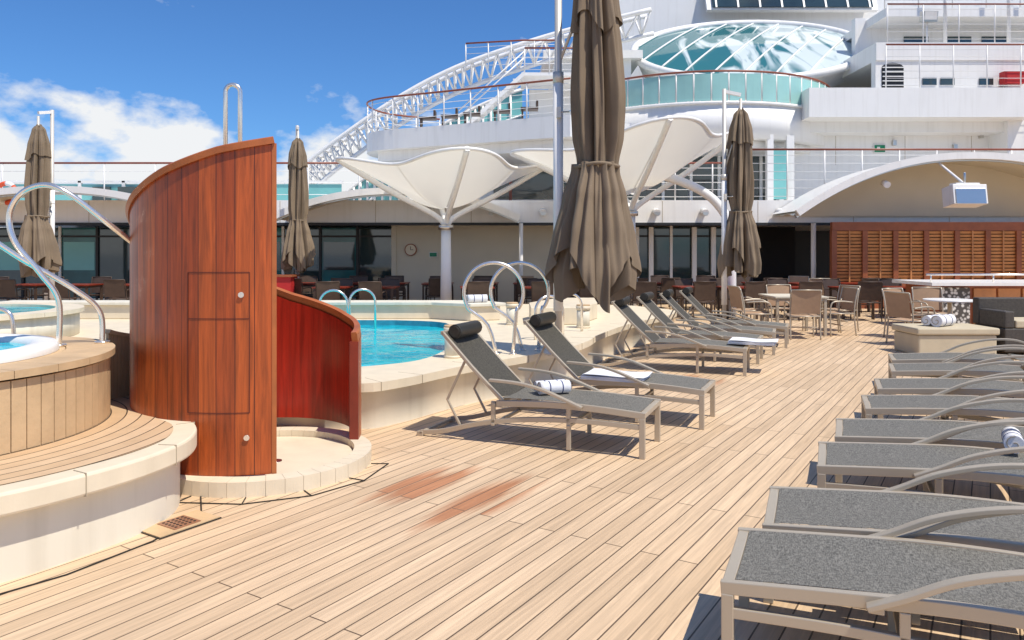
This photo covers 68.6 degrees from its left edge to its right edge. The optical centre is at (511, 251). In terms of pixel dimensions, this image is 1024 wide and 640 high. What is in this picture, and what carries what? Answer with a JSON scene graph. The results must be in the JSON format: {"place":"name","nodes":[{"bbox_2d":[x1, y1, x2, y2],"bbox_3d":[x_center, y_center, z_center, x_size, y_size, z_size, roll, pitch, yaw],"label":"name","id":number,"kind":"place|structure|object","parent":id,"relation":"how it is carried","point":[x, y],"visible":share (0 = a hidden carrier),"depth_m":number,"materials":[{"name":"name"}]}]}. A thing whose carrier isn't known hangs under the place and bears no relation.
{"place":"outdoors","nodes":[
{"label":"outdoors","id":0,"kind":"place"},
{"bbox_2d":[0,242,109,343],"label":"hot tub handrail","id":1,"kind":"object","parent":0,"point":[63,282],"visible":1,"depth_m":5.39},
{"bbox_2d":[6,182,129,346],"bbox_3d":[-3.063,0.096,5.322,0.893,1.150,0.209,0,0,-28],"label":"hot tub handrail","id":2,"kind":"object","parent":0,"point":[17,197],"visible":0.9,"depth_m":5.23,"materials":[{"name":"metal"}]},
{"bbox_2d":[0,0,783,227],"label":"sky","id":3,"kind":"structure","parent":0,"point":[121,80],"materials":[{"name":"blue"}]},
{"bbox_2d":[360,325,444,366],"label":"pool water","id":4,"kind":"structure","parent":0,"point":[386,344],"depth_m":10.35,"materials":[{"name":"liquid"}]},
{"bbox_2d":[348,288,375,328],"bbox_3d":[-2.450,0.976,12.300,0.456,0.749,0.036,0,0,-18],"label":"pool handrail","id":5,"kind":"object","parent":4,"relation":"in","point":[361,289],"visible":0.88,"depth_m":12.31,"materials":[{"name":"metal"}]},
{"bbox_2d":[0,299,1023,639],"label":"teak deck floor","id":6,"kind":"structure","parent":0,"point":[520,531],"depth_m":4.23,"materials":[{"name":"wood"}]},
{"bbox_2d":[0,279,29,300],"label":"dining chair","id":7,"kind":"object","parent":6,"relation":"on","point":[7,290],"visible":0.82,"depth_m":18.54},
{"bbox_2d":[6,283,46,300],"bbox_3d":[-12.500,1.225,19.500,0.800,0.750,0.800,0,0,0],"label":"dining table","id":8,"kind":"object","parent":6,"relation":"on","point":[35,286],"visible":0.39,"depth_m":19.20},
{"bbox_2d":[16,110,61,299],"bbox_3d":[-11.036,-0.875,17.505,0.960,4.950,0.910,0,0,0],"label":"closed parasol","id":9,"kind":"object","parent":6,"relation":"on","point":[37,241],"visible":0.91,"depth_m":17.36,"materials":[{"name":"beige fabric"}]},
{"bbox_2d":[47,279,80,299],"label":"dining chair","id":10,"kind":"object","parent":6,"relation":"on","point":[62,290],"visible":0.33,"depth_m":18.54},
{"bbox_2d":[72,283,103,299],"bbox_3d":[-11.200,1.225,19.500,0.800,0.750,0.800,0,0,0],"label":"dining table","id":11,"kind":"object","parent":6,"relation":"on","point":[86,286],"visible":0.43,"depth_m":19.57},
{"bbox_2d":[80,277,111,297],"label":"dining chair","id":12,"kind":"object","parent":6,"relation":"on","point":[97,280],"visible":0.34,"depth_m":20.47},
{"bbox_2d":[0,329,196,582],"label":"hot tub","id":13,"kind":"object","parent":6,"relation":"on","point":[90,459],"visible":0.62,"depth_m":4.28,"materials":[{"name":"beige paint"}]},
{"bbox_2d":[103,279,129,299],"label":"dining chair","id":14,"kind":"object","parent":6,"relation":"on","point":[114,289],"visible":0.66,"depth_m":18.53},
{"bbox_2d":[141,510,221,539],"bbox_3d":[-1.950,1.591,4.400,0.240,0.015,0.400,0,0,33],"label":"floor drain","id":15,"kind":"object","parent":6,"relation":"on","point":[176,524],"visible":1,"depth_m":4.38,"materials":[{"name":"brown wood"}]},
{"bbox_2d":[0,463,388,594],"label":"deck margin seam","id":16,"kind":"object","parent":6,"relation":"on","point":[242,503],"visible":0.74,"depth_m":4.75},
{"bbox_2d":[125,136,371,497],"bbox_3d":[-2.007,0.412,5.862,1.874,2.376,1.984,0,0,0],"label":"outdoor shower","id":17,"kind":"object","parent":6,"relation":"on","point":[235,351],"visible":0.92,"depth_m":5.05,"materials":[{"name":"brown wood"}]},
{"bbox_2d":[223,83,241,144],"bbox_3d":[-2.380,-0.620,6.400,0.163,1.639,0.036,0,0,0],"label":"shower pipe","id":18,"kind":"object","parent":17,"relation":"attached to","point":[225,108],"visible":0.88,"depth_m":6.38,"materials":[{"name":"metal"}]},
{"bbox_2d":[277,274,299,292],"bbox_3d":[-6.300,1.100,19.300,1.500,1.000,0.700,0,0,0],"label":"service counter","id":19,"kind":"object","parent":6,"relation":"on","point":[285,281],"visible":0.25,"depth_m":19.00,"materials":[{"name":"red fabric"}]},
{"bbox_2d":[281,125,315,277],"bbox_3d":[-5.592,-0.875,19.653,0.872,4.950,0.918,0,0,26],"label":"closed parasol","id":20,"kind":"object","parent":6,"relation":"on","point":[298,253],"visible":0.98,"depth_m":19.48,"materials":[{"name":"beige fabric"}]},
{"bbox_2d":[294,278,311,297],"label":"dining chair","id":21,"kind":"object","parent":6,"relation":"on","point":[297,285],"visible":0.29,"depth_m":19.31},
{"bbox_2d":[299,276,317,294],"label":"dining chair","id":22,"kind":"object","parent":6,"relation":"on","point":[309,278],"visible":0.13,"depth_m":21.12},
{"bbox_2d":[315,281,339,299],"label":"dining chair","id":23,"kind":"object","parent":6,"relation":"on","point":[321,287],"visible":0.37,"depth_m":17.33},
{"bbox_2d":[332,278,352,298],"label":"dining chair","id":24,"kind":"object","parent":6,"relation":"on","point":[346,281],"visible":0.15,"depth_m":19.12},
{"bbox_2d":[358,281,386,299],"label":"dining chair","id":25,"kind":"object","parent":6,"relation":"on","point":[375,287],"visible":0.58,"depth_m":17.29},
{"bbox_2d":[70,304,676,428],"bbox_3d":[-2.897,1.389,11.775,12.294,0.421,10.150,0,0,0],"label":"swimming pool surround","id":26,"kind":"object","parent":6,"relation":"on","point":[395,393],"visible":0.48,"depth_m":8.20,"materials":[{"name":"beige stone"}]},
{"bbox_2d":[0,307,15,333],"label":"hot tub handrail","id":27,"kind":"object","parent":26,"relation":"on","point":[11,318],"visible":0.58,"depth_m":7.38,"materials":[{"name":"metal"}]},
{"bbox_2d":[0,302,84,336],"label":"plunge basin","id":28,"kind":"object","parent":26,"relation":"on","point":[31,318],"visible":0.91,"depth_m":10.01,"materials":[{"name":"beige paint"}]},
{"bbox_2d":[0,298,596,324],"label":"pool bench wall","id":29,"kind":"structure","parent":26,"relation":"on","point":[392,309],"depth_m":13.10,"materials":[{"name":"beige stone"}]},
{"bbox_2d":[466,294,487,302],"bbox_3d":[-0.616,0.812,13.001,0.353,0.139,0.246,0,0,-17],"label":"rolled towel","id":30,"kind":"object","parent":29,"relation":"on","point":[476,298],"visible":0.91,"depth_m":12.90,"materials":[{"name":"fabric"}]},
{"bbox_2d":[444,324,460,358],"bbox_3d":[-0.660,1.000,8.350,0.202,0.360,0.202,0,0,0],"label":"pool light bollard","id":31,"kind":"object","parent":26,"relation":"on","point":[451,352],"visible":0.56,"depth_m":8.27,"materials":[{"name":"beige paint"}]},
{"bbox_2d":[462,261,524,354],"bbox_3d":[-0.210,0.647,8.600,0.722,1.076,0.090,0,0,0],"label":"pool handrail","id":32,"kind":"object","parent":26,"relation":"on","point":[476,314],"visible":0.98,"depth_m":8.58,"materials":[{"name":"metal"}]},
{"bbox_2d":[506,302,517,324],"bbox_3d":[0.000,1.000,12.100,0.202,0.360,0.202,0,0,0],"label":"pool light bollard","id":33,"kind":"object","parent":26,"relation":"on","point":[510,308],"visible":0.73,"depth_m":12.02,"materials":[{"name":"beige paint"}]},
{"bbox_2d":[489,261,549,350],"bbox_3d":[0.090,0.650,8.950,0.732,1.071,0.090,0,0,0],"label":"pool handrail","id":34,"kind":"object","parent":26,"relation":"on","point":[495,275],"visible":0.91,"depth_m":8.93,"materials":[{"name":"metal"}]},
{"bbox_2d":[576,304,589,328],"bbox_3d":[1.100,1.000,11.600,0.224,0.360,0.224,0,0,0],"label":"pool light bollard","id":35,"kind":"object","parent":26,"relation":"on","point":[586,315],"visible":0.91,"depth_m":11.52,"materials":[{"name":"beige paint"}]},
{"bbox_2d":[544,0,641,355],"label":"closed parasol","id":36,"kind":"object","parent":26,"relation":"on","point":[593,248],"visible":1,"depth_m":8.31,"materials":[{"name":"beige fabric"}]},
{"bbox_2d":[379,278,399,298],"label":"dining chair","id":37,"kind":"object","parent":6,"relation":"on","point":[390,281],"visible":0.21,"depth_m":19.08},
{"bbox_2d":[425,278,440,299],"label":"dining chair","id":38,"kind":"object","parent":6,"relation":"on","point":[433,287],"visible":0.42,"depth_m":19.36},
{"bbox_2d":[336,146,542,299],"bbox_3d":[-1.670,-0.355,19.000,4.405,3.910,4.405,0,0,30],"label":"tensile canopy","id":39,"kind":"object","parent":6,"relation":"on","point":[450,178],"visible":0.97,"depth_m":17.96,"materials":[{"name":"fabric"}]},
{"bbox_2d":[461,281,489,300],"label":"dining chair","id":40,"kind":"object","parent":6,"relation":"on","point":[477,288],"visible":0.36,"depth_m":17.23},
{"bbox_2d":[0,0,1023,302],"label":"ship superstructure","id":41,"kind":"object","parent":6,"relation":"on","point":[838,46],"visible":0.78,"depth_m":24.30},
{"bbox_2d":[494,171,566,199],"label":"terrace windows","id":42,"kind":"structure","parent":41,"relation":"in","point":[540,186],"depth_m":24.44,"materials":[{"name":"grey glass"}]},
{"bbox_2d":[627,134,793,199],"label":"upper windows","id":43,"kind":"structure","parent":41,"relation":"in","point":[765,183],"depth_m":26.82,"materials":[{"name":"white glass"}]},
{"bbox_2d":[417,320,660,459],"bbox_3d":[0.214,1.116,6.427,2.001,0.968,0.694,0,0,22],"label":"sun lounger","id":44,"kind":"object","parent":6,"relation":"on","point":[498,377],"visible":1,"depth_m":6.34,"materials":[{"name":"fabric"}]},
{"bbox_2d":[533,379,570,394],"bbox_3d":[0.345,1.161,6.460,0.282,0.111,0.196,0,0,-20],"label":"rolled towel","id":45,"kind":"object","parent":44,"relation":"on","point":[559,386],"visible":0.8,"depth_m":6.39,"materials":[{"name":"fabric"}]},
{"bbox_2d":[531,281,552,301],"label":"dining chair","id":46,"kind":"object","parent":6,"relation":"on","point":[538,290],"visible":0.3,"depth_m":17.25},
{"bbox_2d":[502,312,715,429],"bbox_3d":[0.938,1.116,7.415,2.002,0.968,0.694,0,0,24],"label":"sun lounger","id":47,"kind":"object","parent":6,"relation":"on","point":[571,359],"visible":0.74,"depth_m":7.32,"materials":[{"name":"fabric"}]},
{"bbox_2d":[580,368,651,382],"bbox_3d":[1.009,1.196,7.246,0.620,0.054,0.410,0,0,23],"label":"folded towel","id":48,"kind":"object","parent":47,"relation":"on","point":[600,374],"visible":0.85,"depth_m":7.15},
{"bbox_2d":[510,115,736,315],"bbox_3d":[3.000,-0.803,19.000,4.974,4.809,4.974,0,0,38],"label":"tensile canopy","id":49,"kind":"object","parent":6,"relation":"on","point":[655,151],"visible":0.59,"depth_m":17.72,"materials":[{"name":"fabric"}]},
{"bbox_2d":[630,282,656,305],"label":"dining chair","id":50,"kind":"object","parent":6,"relation":"on","point":[643,287],"visible":0.52,"depth_m":17.12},
{"bbox_2d":[650,275,668,306],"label":"dining chair","id":51,"kind":"object","parent":6,"relation":"on","point":[656,278],"visible":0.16,"depth_m":21.49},
{"bbox_2d":[656,278,678,308],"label":"dining chair","id":52,"kind":"object","parent":6,"relation":"on","point":[667,283],"visible":0.39,"depth_m":19.67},
{"bbox_2d":[595,296,749,375],"bbox_3d":[2.183,1.116,10.253,2.001,0.968,0.694,0,0,21],"label":"sun lounger","id":53,"kind":"object","parent":6,"relation":"on","point":[637,322],"visible":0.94,"depth_m":10.19,"materials":[{"name":"fabric"}]},
{"bbox_2d":[674,278,704,311],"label":"dining chair","id":54,"kind":"object","parent":6,"relation":"on","point":[683,281],"visible":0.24,"depth_m":19.12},
{"bbox_2d":[622,292,762,363],"bbox_3d":[2.706,1.116,11.301,2.001,0.968,0.694,0,0,23],"label":"sun lounger","id":55,"kind":"object","parent":6,"relation":"on","point":[655,310],"visible":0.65,"depth_m":11.28,"materials":[{"name":"fabric"}]},
{"bbox_2d":[672,286,712,318],"bbox_3d":[4.390,1.225,18.257,0.800,0.750,0.800,0,0,-4],"label":"dining table","id":56,"kind":"object","parent":6,"relation":"on","point":[675,288],"visible":0.38,"depth_m":17.92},
{"bbox_2d":[685,281,716,317],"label":"dining chair","id":57,"kind":"object","parent":6,"relation":"on","point":[704,292],"visible":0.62,"depth_m":17.37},
{"bbox_2d":[645,289,775,354],"bbox_3d":[3.221,1.116,12.189,2.001,0.968,0.694,0,0,20],"label":"sun lounger","id":58,"kind":"object","parent":6,"relation":"on","point":[665,295],"visible":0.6,"depth_m":12.11,"materials":[{"name":"fabric"}]},
{"bbox_2d":[728,337,777,345],"bbox_3d":[3.209,1.196,9.996,0.620,0.054,0.410,0,0,23],"label":"folded towel","id":59,"kind":"object","parent":58,"relation":"on","point":[750,341],"visible":1,"depth_m":9.89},
{"bbox_2d":[679,286,788,347],"bbox_3d":[3.744,1.116,13.067,2.001,0.968,0.694,0,0,22],"label":"sun lounger","id":60,"kind":"object","parent":6,"relation":"on","point":[685,292],"visible":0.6,"depth_m":12.98,"materials":[{"name":"fabric"}]},
{"bbox_2d":[716,286,757,318],"bbox_3d":[5.418,1.225,18.067,0.800,0.750,0.800,0,0,-2],"label":"dining table","id":61,"kind":"object","parent":6,"relation":"on","point":[727,305],"visible":0.48,"depth_m":18.18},
{"bbox_2d":[717,89,761,318],"bbox_3d":[4.685,-0.875,15.517,0.931,4.950,0.879,0,0,0],"label":"closed parasol","id":62,"kind":"object","parent":6,"relation":"on","point":[740,248],"visible":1,"depth_m":15.36,"materials":[{"name":"beige fabric"}]},
{"bbox_2d":[728,285,766,320],"bbox_3d":[4.720,1.145,15.096,0.586,0.913,0.558,0,0,-7],"label":"dining chair","id":63,"kind":"object","parent":6,"relation":"on","point":[734,296],"visible":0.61,"depth_m":15.11,"materials":[{"name":"fabric"}]},
{"bbox_2d":[737,281,765,320],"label":"dining chair","id":64,"kind":"object","parent":6,"relation":"on","point":[753,289],"visible":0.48,"depth_m":17.19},
{"bbox_2d":[738,287,771,321],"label":"dining chair","id":65,"kind":"object","parent":6,"relation":"on","point":[744,313],"visible":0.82,"depth_m":14.32,"materials":[{"name":"beige metal"}]},
{"bbox_2d":[766,284,803,330],"bbox_3d":[5.597,1.145,15.430,0.558,0.913,0.586,0,0,-6],"label":"dining chair","id":66,"kind":"object","parent":6,"relation":"on","point":[778,288],"visible":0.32,"depth_m":15.67,"materials":[{"name":"beige metal"}]},
{"bbox_2d":[758,294,828,335],"bbox_3d":[5.450,1.225,14.600,1.000,0.750,1.000,0,0,0],"label":"dining table","id":67,"kind":"object","parent":6,"relation":"on","point":[777,298],"visible":0.62,"depth_m":14.14,"materials":[{"name":"beige metal"}]},
{"bbox_2d":[784,289,821,339],"bbox_3d":[5.346,1.145,13.820,0.558,0.913,0.586,0,0,8],"label":"dining chair","id":68,"kind":"object","parent":6,"relation":"on","point":[805,303],"visible":0.96,"depth_m":13.59,"materials":[{"name":"fabric"}]},
{"bbox_2d":[798,281,822,320],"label":"dining chair","id":69,"kind":"object","parent":6,"relation":"on","point":[810,285],"visible":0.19,"depth_m":17.22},
{"bbox_2d":[815,287,858,336],"bbox_3d":[6.230,1.145,14.404,0.586,0.913,0.558,0,0,-7],"label":"dining chair","id":70,"kind":"object","parent":6,"relation":"on","point":[849,298],"visible":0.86,"depth_m":14.40,"materials":[{"name":"fabric"}]},
{"bbox_2d":[822,279,855,315],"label":"dining chair","id":71,"kind":"object","parent":6,"relation":"on","point":[830,282],"visible":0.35,"depth_m":18.89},
{"bbox_2d":[818,285,860,331],"bbox_3d":[6.628,1.145,15.211,0.586,0.913,0.558,0,0,-21],"label":"dining chair","id":72,"kind":"object","parent":6,"relation":"on","point":[837,303],"visible":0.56,"depth_m":15.24,"materials":[{"name":"beige metal"}]},
{"bbox_2d":[828,286,872,318],"bbox_3d":[8.148,1.225,18.034,0.800,0.750,0.800,0,0,0],"label":"dining table","id":73,"kind":"object","parent":6,"relation":"on","point":[831,288],"visible":0.43,"depth_m":18.36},
{"bbox_2d":[850,282,882,321],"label":"dining chair","id":74,"kind":"object","parent":6,"relation":"on","point":[870,292],"visible":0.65,"depth_m":17.14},
{"bbox_2d":[720,506,1023,639],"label":"sun lounger","id":75,"kind":"object","parent":6,"relation":"on","point":[908,576],"visible":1,"depth_m":2.82,"materials":[{"name":"fabric"}]},
{"bbox_2d":[878,279,901,315],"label":"dining chair","id":76,"kind":"object","parent":6,"relation":"on","point":[887,282],"visible":0.16,"depth_m":18.98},
{"bbox_2d":[762,463,1023,624],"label":"sun lounger","id":77,"kind":"object","parent":6,"relation":"on","point":[793,508],"visible":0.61,"depth_m":3.52,"materials":[{"name":"fabric"}]},
{"bbox_2d":[881,288,928,336],"bbox_3d":[7.288,1.145,13.928,0.558,0.913,0.586,0,0,-23],"label":"dining chair","id":78,"kind":"object","parent":6,"relation":"on","point":[892,290],"visible":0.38,"depth_m":14.03,"materials":[{"name":"beige metal"}]},
{"bbox_2d":[884,291,934,342],"bbox_3d":[6.821,1.145,12.890,0.586,0.913,0.558,0,0,-19],"label":"dining chair","id":79,"kind":"object","parent":6,"relation":"on","point":[897,304],"visible":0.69,"depth_m":12.82,"materials":[{"name":"fabric"}]},
{"bbox_2d":[817,420,1023,525],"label":"sun lounger","id":80,"kind":"object","parent":6,"relation":"on","point":[916,459],"visible":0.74,"depth_m":4.36,"materials":[{"name":"fabric"}]},
{"bbox_2d":[1001,426,1023,447],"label":"rolled towel","id":81,"kind":"object","parent":80,"relation":"on","point":[1011,436],"visible":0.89,"depth_m":4.41,"materials":[{"name":"fabric"}]},
{"bbox_2d":[829,222,1023,308],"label":"louvred teak screen","id":82,"kind":"object","parent":6,"relation":"on","point":[858,251],"visible":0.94,"depth_m":21.01,"materials":[{"name":"wood"}]},
{"bbox_2d":[834,398,1023,493],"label":"sun lounger","id":83,"kind":"object","parent":6,"relation":"on","point":[881,430],"visible":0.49,"depth_m":5.11,"materials":[{"name":"fabric"}]},
{"bbox_2d":[911,287,952,322],"bbox_3d":[8.006,1.145,14.330,0.558,0.913,0.586,0,0,11],"label":"dining chair","id":84,"kind":"object","parent":6,"relation":"on","point":[919,293],"visible":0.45,"depth_m":14.56,"materials":[{"name":"beige metal"}]},
{"bbox_2d":[861,376,1023,425],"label":"sun lounger","id":85,"kind":"object","parent":6,"relation":"on","point":[909,404],"visible":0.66,"depth_m":5.96,"materials":[{"name":"fabric"}]},
{"bbox_2d":[892,323,999,353],"bbox_3d":[6.800,1.385,11.825,1.260,0.430,0.810,0,0,0],"label":"upholstered ottoman","id":86,"kind":"object","parent":6,"relation":"on","point":[915,338],"visible":0.76,"depth_m":11.45,"materials":[{"name":"fabric"}]},
{"bbox_2d":[921,314,955,326],"bbox_3d":[6.709,1.080,11.808,0.470,0.185,0.327,0,0,-35],"label":"rolled towel","id":87,"kind":"object","parent":86,"relation":"on","point":[938,320],"visible":1,"depth_m":11.69,"materials":[{"name":"fabric"}]},
{"bbox_2d":[923,298,972,313],"bbox_3d":[7.750,1.225,13.300,0.840,0.750,0.840,0,0,0],"label":"dining table","id":88,"kind":"object","parent":6,"relation":"on","point":[949,301],"visible":0.45,"depth_m":13.27,"materials":[{"name":"white paint"}]},
{"bbox_2d":[874,361,1023,419],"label":"sun lounger","id":89,"kind":"object","parent":6,"relation":"on","point":[925,386],"visible":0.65,"depth_m":6.81,"materials":[{"name":"fabric"}]},
{"bbox_2d":[888,347,1023,394],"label":"sun lounger","id":90,"kind":"object","parent":6,"relation":"on","point":[936,370],"visible":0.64,"depth_m":7.79,"materials":[{"name":"fabric"}]},
{"bbox_2d":[888,338,1023,381],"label":"sun lounger","id":91,"kind":"object","parent":6,"relation":"on","point":[942,356],"visible":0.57,"depth_m":8.62,"materials":[{"name":"fabric"}]},
{"bbox_2d":[892,274,1023,323],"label":"bar counter","id":92,"kind":"object","parent":6,"relation":"on","point":[965,289],"visible":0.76,"depth_m":15.36,"materials":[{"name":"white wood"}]},
{"bbox_2d":[973,297,1023,351],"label":"wicker armchair","id":93,"kind":"object","parent":6,"relation":"on","point":[1005,315],"visible":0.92,"depth_m":11.90,"materials":[{"name":"wicker"}]},
{"bbox_3d":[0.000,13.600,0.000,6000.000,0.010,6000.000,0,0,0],"label":"sea","id":94,"kind":"structure","parent":0,"visible":0},
{"bbox_3d":[3.000,8.110,29.000,46.000,12.980,82.000,0,0,0],"label":"ship","id":95,"kind":"object","parent":94,"relation":"on","visible":0},
{"bbox_2d":[0,181,342,199],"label":"side deck windscreen","id":96,"kind":"object","parent":95,"relation":"on","point":[124,186],"visible":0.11,"depth_m":24.00,"materials":[{"name":"teal glass"}]},
{"bbox_2d":[0,162,359,199],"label":"deck railing","id":97,"kind":"object","parent":95,"relation":"on","point":[104,163],"visible":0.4,"depth_m":22.08,"materials":[{"name":"white metal"}]},
{"bbox_2d":[346,88,523,199],"bbox_3d":[-3.344,-3.907,28.950,7.640,4.838,0.140,0,0,0],"label":"glass wind screen","id":98,"kind":"object","parent":95,"relation":"attached to","point":[364,184],"visible":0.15,"depth_m":29.00,"materials":[{"name":"teal glass"}]},
{"bbox_2d":[366,77,570,133],"bbox_3d":[-1.944,-4.265,22.917,3.428,1.030,7.798,0,0,-33],"label":"deck railing","id":99,"kind":"object","parent":95,"relation":"on","point":[417,117],"visible":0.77,"depth_m":22.29,"materials":[{"name":"white metal"}]},
{"bbox_2d":[284,7,653,183],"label":"truss arch","id":100,"kind":"structure","parent":95,"relation":"on","point":[437,79],"depth_m":27.29,"materials":[{"name":"white paint"}]},
{"bbox_2d":[419,101,537,126],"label":"terrace chairs","id":101,"kind":"object","parent":95,"relation":"on","point":[503,111],"visible":0.8,"depth_m":22.33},
{"bbox_2d":[459,51,570,122],"bbox_3d":[0.630,-5.085,24.988,4.740,2.659,2.025,0,0,0],"label":"terrace stair","id":102,"kind":"object","parent":95,"relation":"on","point":[528,76],"visible":0.61,"depth_m":24.31,"materials":[{"name":"metal"}]},
{"bbox_2d":[465,39,554,69],"bbox_3d":[-0.018,-6.765,25.727,3.250,0.930,0.209,0,0,7],"label":"deck railing","id":103,"kind":"object","parent":102,"relation":"on","point":[510,45],"visible":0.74,"depth_m":25.69,"materials":[{"name":"white metal"}]},
{"bbox_2d":[524,47,571,71],"bbox_3d":[1.689,-6.125,24.000,2.622,0.810,0.060,0,0,0],"label":"deck railing","id":104,"kind":"object","parent":102,"relation":"on","point":[549,63],"visible":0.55,"depth_m":23.98,"materials":[{"name":"white metal"}]},
{"bbox_2d":[563,162,721,199],"bbox_3d":[4.250,-2.065,22.100,5.544,1.130,0.060,0,0,0],"label":"deck railing","id":105,"kind":"object","parent":95,"relation":"on","point":[712,182],"visible":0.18,"depth_m":22.09,"materials":[{"name":"white metal"}]},
{"bbox_2d":[625,70,830,106],"bbox_3d":[7.000,-5.357,26.713,9.990,1.015,5.017,0,0,0],"label":"glass balustrade","id":106,"kind":"object","parent":95,"relation":"on","point":[747,86],"visible":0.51,"depth_m":24.48,"materials":[{"name":"teal glass"}]},
{"bbox_2d":[752,148,1023,199],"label":"deck railing","id":107,"kind":"object","parent":95,"relation":"on","point":[861,163],"visible":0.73,"depth_m":22.09,"materials":[{"name":"white metal"}]},
{"bbox_2d":[919,11,937,41],"bbox_3d":[14.200,-7.598,25.590,0.500,1.196,0.334,0,0,0],"label":"floodlight","id":108,"kind":"object","parent":95,"relation":"on","point":[930,19],"visible":0.76,"depth_m":25.48,"materials":[{"name":"metal"}]},
{"bbox_2d":[884,0,1023,8],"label":"deck railing","id":109,"kind":"object","parent":95,"relation":"on","point":[953,0],"visible":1,"depth_m":26.59,"materials":[{"name":"white metal"}]},
{"bbox_2d":[885,44,1023,87],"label":"deck railing","id":110,"kind":"object","parent":95,"relation":"on","point":[953,56],"visible":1,"depth_m":24.49,"materials":[{"name":"white metal"}]},
{"bbox_2d":[887,3,1023,41],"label":"deck railing","id":111,"kind":"object","parent":95,"relation":"on","point":[958,16],"visible":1,"depth_m":25.19,"materials":[{"name":"white metal"}]},
{"bbox_2d":[937,162,987,207],"bbox_3d":[11.450,-1.771,19.452,0.850,1.308,1.521,0,0,0],"label":"hanging loudspeaker","id":112,"kind":"object","parent":95,"relation":"hanging from","point":[963,194],"visible":1,"depth_m":18.78,"materials":[{"name":"white paint"}]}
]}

